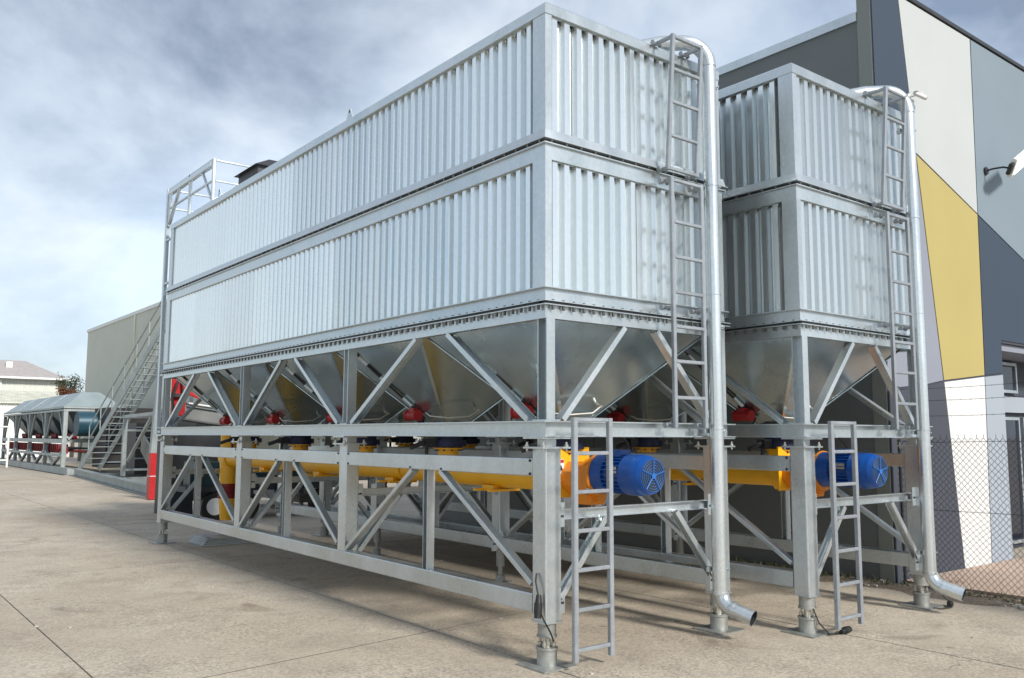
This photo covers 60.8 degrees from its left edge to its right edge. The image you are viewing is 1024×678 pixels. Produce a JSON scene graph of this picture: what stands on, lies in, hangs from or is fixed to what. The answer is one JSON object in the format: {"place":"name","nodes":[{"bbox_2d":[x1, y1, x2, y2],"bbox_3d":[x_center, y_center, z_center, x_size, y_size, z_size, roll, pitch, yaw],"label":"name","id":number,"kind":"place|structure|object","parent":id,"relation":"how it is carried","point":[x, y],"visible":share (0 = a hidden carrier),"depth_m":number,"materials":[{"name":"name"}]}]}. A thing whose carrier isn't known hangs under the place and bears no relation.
{"place":"outdoors","nodes":[
{"label":"outdoors","id":0,"kind":"place"},
{"bbox_2d":[71,338,215,495],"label":"mixing tower","id":1,"kind":"structure","parent":0,"point":[136,444],"depth_m":34.02,"materials":[{"name":"metal"}]},
{"bbox_2d":[78,301,165,470],"bbox_3d":[-16.829,2.192,38.334,6.260,7.357,0.980,-4,-8,36],"label":"stairway","id":2,"kind":"object","parent":1,"relation":"attached to","point":[138,367],"visible":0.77,"depth_m":38.27,"materials":[{"name":"metal"}]},
{"bbox_2d":[0,436,1023,677],"bbox_3d":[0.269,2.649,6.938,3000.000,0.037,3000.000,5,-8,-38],"label":"ground","id":3,"kind":"structure","parent":0,"point":[87,551],"depth_m":8.91,"materials":[{"name":"concrete"}]},
{"bbox_2d":[0,426,10,466],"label":"gate frame","id":4,"kind":"object","parent":3,"relation":"on","point":[7,444],"visible":1,"depth_m":48.65,"materials":[{"name":"white paint"}]},
{"bbox_2d":[0,390,68,457],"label":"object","id":5,"kind":"object","parent":3,"relation":"on","point":[13,396],"visible":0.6,"depth_m":70.44,"materials":[{"name":"white paint"}]},
{"bbox_2d":[0,360,69,402],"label":"house","id":6,"kind":"structure","parent":3,"relation":"on","point":[15,375],"depth_m":79.79,"materials":[{"name":"white paint"}]},
{"bbox_2d":[0,392,122,474],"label":"aggregate bins","id":7,"kind":"object","parent":3,"relation":"on","point":[52,419],"visible":0.96,"depth_m":45.31,"materials":[{"name":"grey metal"}]},
{"bbox_2d":[55,385,77,395],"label":"tree","id":8,"kind":"object","parent":3,"relation":"on","point":[64,391],"visible":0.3,"depth_m":68.07,"materials":[{"name":"brown plant"}]},
{"bbox_2d":[53,374,84,456],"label":"tree","id":9,"kind":"object","parent":3,"relation":"on","point":[67,383],"visible":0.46,"depth_m":70.06,"materials":[{"name":"green plant"}]},
{"bbox_2d":[146,453,156,498],"bbox_3d":[-10.264,3.930,25.024,0.330,1.300,0.320,5,-8,-38],"label":"red cabinet","id":10,"kind":"object","parent":3,"relation":"on","point":[151,478],"visible":0.57,"depth_m":24.87,"materials":[{"name":"metal"}]},
{"bbox_2d":[154,379,233,513],"bbox_3d":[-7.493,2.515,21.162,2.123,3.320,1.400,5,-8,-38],"label":"concrete mixer truck","id":11,"kind":"object","parent":3,"relation":"on","point":[193,417],"visible":0.19,"depth_m":20.51,"materials":[{"name":"metal"}]},
{"bbox_2d":[188,533,254,546],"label":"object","id":12,"kind":"object","parent":3,"relation":"on","point":[211,539],"visible":0.62,"depth_m":14.79,"materials":[{"name":"metal"}]},
{"bbox_2d":[81,299,392,462],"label":"beige warehouse","id":13,"kind":"structure","parent":3,"relation":"on","point":[111,344],"depth_m":52.91,"materials":[{"name":"beige painted corrugated metal"}]},
{"bbox_2d":[171,461,338,519],"bbox_3d":[-5.817,3.352,20.191,3.800,1.447,1.250,5,-8,-38],"label":"flatbed trailer","id":14,"kind":"object","parent":3,"relation":"on","point":[209,506],"visible":0.2,"depth_m":18.97,"materials":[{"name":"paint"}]},
{"bbox_2d":[253,487,338,505],"bbox_3d":[-5.543,3.656,22.457,1.300,1.350,3.200,5,-8,-38],"label":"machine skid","id":15,"kind":"object","parent":3,"relation":"on","point":[300,499],"visible":0.09,"depth_m":20.98,"materials":[{"name":"metal"}]},
{"bbox_2d":[149,2,745,673],"bbox_3d":[-2.006,0.306,12.024,2.538,5.730,10.550,5,-8,-38],"label":"cement silo","id":16,"kind":"object","parent":3,"relation":"on","point":[451,250],"visible":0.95,"depth_m":8.69,"materials":[{"name":"metal"}]},
{"bbox_2d":[155,188,179,433],"bbox_3d":[-6.090,-0.548,15.461,0.070,4.440,0.669,5,-8,-38],"label":"pipe","id":17,"kind":"object","parent":16,"relation":"attached to","point":[162,328],"visible":0.93,"depth_m":15.64,"materials":[{"name":"metal"}]},
{"bbox_2d":[167,158,249,226],"bbox_3d":[-4.635,-2.404,15.668,2.332,0.705,2.300,5,-8,-38],"label":"guard rail","id":18,"kind":"object","parent":16,"relation":"on","point":[197,173],"visible":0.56,"depth_m":14.84,"materials":[{"name":"metal"}]},
{"bbox_2d":[234,159,276,184],"bbox_3d":[-3.683,-2.458,13.323,0.840,0.440,0.880,5,-8,-38],"label":"dust filter","id":19,"kind":"object","parent":16,"relation":"on","point":[250,171],"visible":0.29,"depth_m":12.99,"materials":[{"name":"paint"}]},
{"bbox_2d":[218,435,664,519],"bbox_3d":[-1.973,2.013,11.801,0.470,1.610,10.487,5,-8,-38],"label":"screw conveyor","id":20,"kind":"object","parent":16,"relation":"attached to","point":[638,475],"visible":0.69,"depth_m":8.93,"materials":[{"name":"yellow metal"}]},
{"bbox_2d":[534,573,553,641],"bbox_3d":[0.253,2.162,6.997,0.156,0.536,0.116,-1,-7,14],"label":"power cable","id":21,"kind":"object","parent":16,"relation":"attached to","point":[538,608],"visible":1,"depth_m":6.97,"materials":[{"name":"black rubber"}]},
{"bbox_2d":[571,417,614,662],"bbox_3d":[0.659,1.608,7.104,0.440,1.925,0.045,5,-8,-38],"label":"ladder","id":22,"kind":"object","parent":16,"relation":"attached to","point":[577,570],"visible":1,"depth_m":7.07,"materials":[{"name":"metal"}]},
{"bbox_2d":[650,33,702,180],"bbox_3d":[1.599,-2.208,8.364,0.521,1.300,0.280,5,-8,-38],"label":"ladder","id":23,"kind":"object","parent":16,"relation":"attached to","point":[672,37],"visible":1,"depth_m":8.30,"materials":[{"name":"metal"}]},
{"bbox_2d":[658,176,708,427],"bbox_3d":[1.601,-0.334,8.157,0.536,2.320,0.170,5,-8,-38],"label":"ladder","id":24,"kind":"object","parent":16,"relation":"attached to","point":[696,188],"visible":1,"depth_m":8.10,"materials":[{"name":"metal"}]},
{"bbox_2d":[641,35,756,625],"bbox_3d":[1.633,-0.202,8.376,1.244,5.665,0.334,-1,-6,11],"label":"pipe","id":25,"kind":"object","parent":16,"relation":"attached to","point":[719,568],"visible":0.86,"depth_m":8.29,"materials":[{"name":"metal"}]},
{"bbox_2d":[311,63,945,638],"bbox_3d":[0.522,0.450,13.241,2.538,5.730,10.550,5,-8,-38],"label":"cement silo","id":26,"kind":"object","parent":3,"relation":"on","point":[807,339],"visible":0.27,"depth_m":9.20,"materials":[{"name":"metal"}]},
{"bbox_2d":[384,437,887,497],"bbox_3d":[0.554,2.157,13.018,0.470,1.610,10.487,5,-8,-38],"label":"screw conveyor","id":27,"kind":"object","parent":26,"relation":"attached to","point":[872,471],"visible":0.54,"depth_m":9.38,"materials":[{"name":"yellow metal"}]},
{"bbox_2d":[828,421,863,629],"bbox_3d":[3.187,1.752,8.321,0.440,1.925,0.045,5,-8,-38],"label":"ladder","id":28,"kind":"object","parent":26,"relation":"attached to","point":[837,584],"visible":1,"depth_m":8.29,"materials":[{"name":"metal"}]},
{"bbox_2d":[863,86,906,213],"bbox_3d":[4.127,-2.064,9.582,0.521,1.300,0.280,5,-8,-38],"label":"ladder","id":29,"kind":"object","parent":26,"relation":"attached to","point":[886,103],"visible":1,"depth_m":9.52,"materials":[{"name":"metal"}]},
{"bbox_2d":[873,211,918,429],"bbox_3d":[4.129,-0.190,9.374,0.536,2.320,0.170,5,-8,-38],"label":"ladder","id":30,"kind":"object","parent":26,"relation":"attached to","point":[891,281],"visible":1,"depth_m":9.31,"materials":[{"name":"metal"}]},
{"bbox_2d":[851,85,965,601],"bbox_3d":[4.161,-0.059,9.593,1.244,5.665,0.334,-1,-6,11],"label":"pipe","id":31,"kind":"object","parent":26,"relation":"attached to","point":[934,580],"visible":0.81,"depth_m":9.48,"materials":[{"name":"metal"}]},
{"bbox_2d":[439,0,1023,583],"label":"warehouse","id":32,"kind":"structure","parent":3,"relation":"on","point":[969,118],"depth_m":12.83,"materials":[{"name":"paint"}]},
{"bbox_2d":[907,90,926,99],"bbox_3d":[5.708,-3.429,12.289,0.268,0.116,0.144,3,-7,-24],"label":"security camera","id":33,"kind":"object","parent":32,"relation":"attached to","point":[919,94],"visible":0.93,"depth_m":12.26,"materials":[{"name":"white paint"}]},
{"bbox_2d":[983,150,1023,176],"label":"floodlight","id":34,"kind":"object","parent":32,"relation":"attached to","point":[1015,165],"visible":1,"depth_m":13.43,"materials":[{"name":"paint"}]},
{"bbox_2d":[1002,362,1017,393],"bbox_3d":[8.503,0.665,15.107,1.000,0.530,0.068,5,-8,-38],"label":"window","id":35,"kind":"structure","parent":32,"relation":"in","point":[1009,373],"depth_m":15.26,"materials":[{"name":"metal"}]},
{"bbox_2d":[1005,417,1023,543],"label":"door","id":36,"kind":"structure","parent":32,"relation":"in","point":[1013,432],"depth_m":15.08,"materials":[{"name":"metal"}]},
{"bbox_2d":[1020,418,1023,480],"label":"window","id":37,"kind":"structure","parent":32,"relation":"in","point":[1021,419],"depth_m":15.39,"materials":[{"name":"metal"}]},
{"bbox_2d":[517,530,1023,606],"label":"verge","id":38,"kind":"structure","parent":3,"relation":"on","point":[971,599],"depth_m":10.22,"materials":[{"name":"brown soil"}]},
{"bbox_2d":[730,556,1023,604],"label":"weeds","id":39,"kind":"object","parent":38,"relation":"on","point":[874,580],"visible":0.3,"depth_m":11.06,"materials":[{"name":"green plant"}]},
{"bbox_2d":[813,609,851,634],"bbox_3d":[3.045,2.666,8.228,0.414,0.246,0.116,3,-7,-20],"label":"power cable","id":40,"kind":"object","parent":3,"relation":"on","point":[846,630],"visible":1,"depth_m":8.20,"materials":[{"name":"black rubber"}]},
{"bbox_2d":[822,573,1023,610],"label":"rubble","id":41,"kind":"object","parent":3,"relation":"on","point":[1020,606],"visible":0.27,"depth_m":10.27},
{"bbox_2d":[927,586,953,608],"bbox_3d":[4.713,2.823,9.521,0.391,0.229,0.184,3,-7,-23],"label":"power cable","id":42,"kind":"object","parent":3,"relation":"on","point":[950,603],"visible":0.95,"depth_m":9.53,"materials":[{"name":"black rubber"}]},
{"bbox_2d":[897,382,1023,602],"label":"chain link fence","id":43,"kind":"object","parent":3,"relation":"on","point":[903,517],"visible":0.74,"depth_m":10.19,"materials":[{"name":"metal"}]},
{"bbox_2d":[0,0,1023,391],"label":"sky","id":44,"kind":"structure","parent":0,"point":[106,106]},
{"bbox_2d":[907,557,1023,598],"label":"pavement","id":45,"kind":"structure","parent":0,"point":[988,572],"depth_m":11.29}
]}

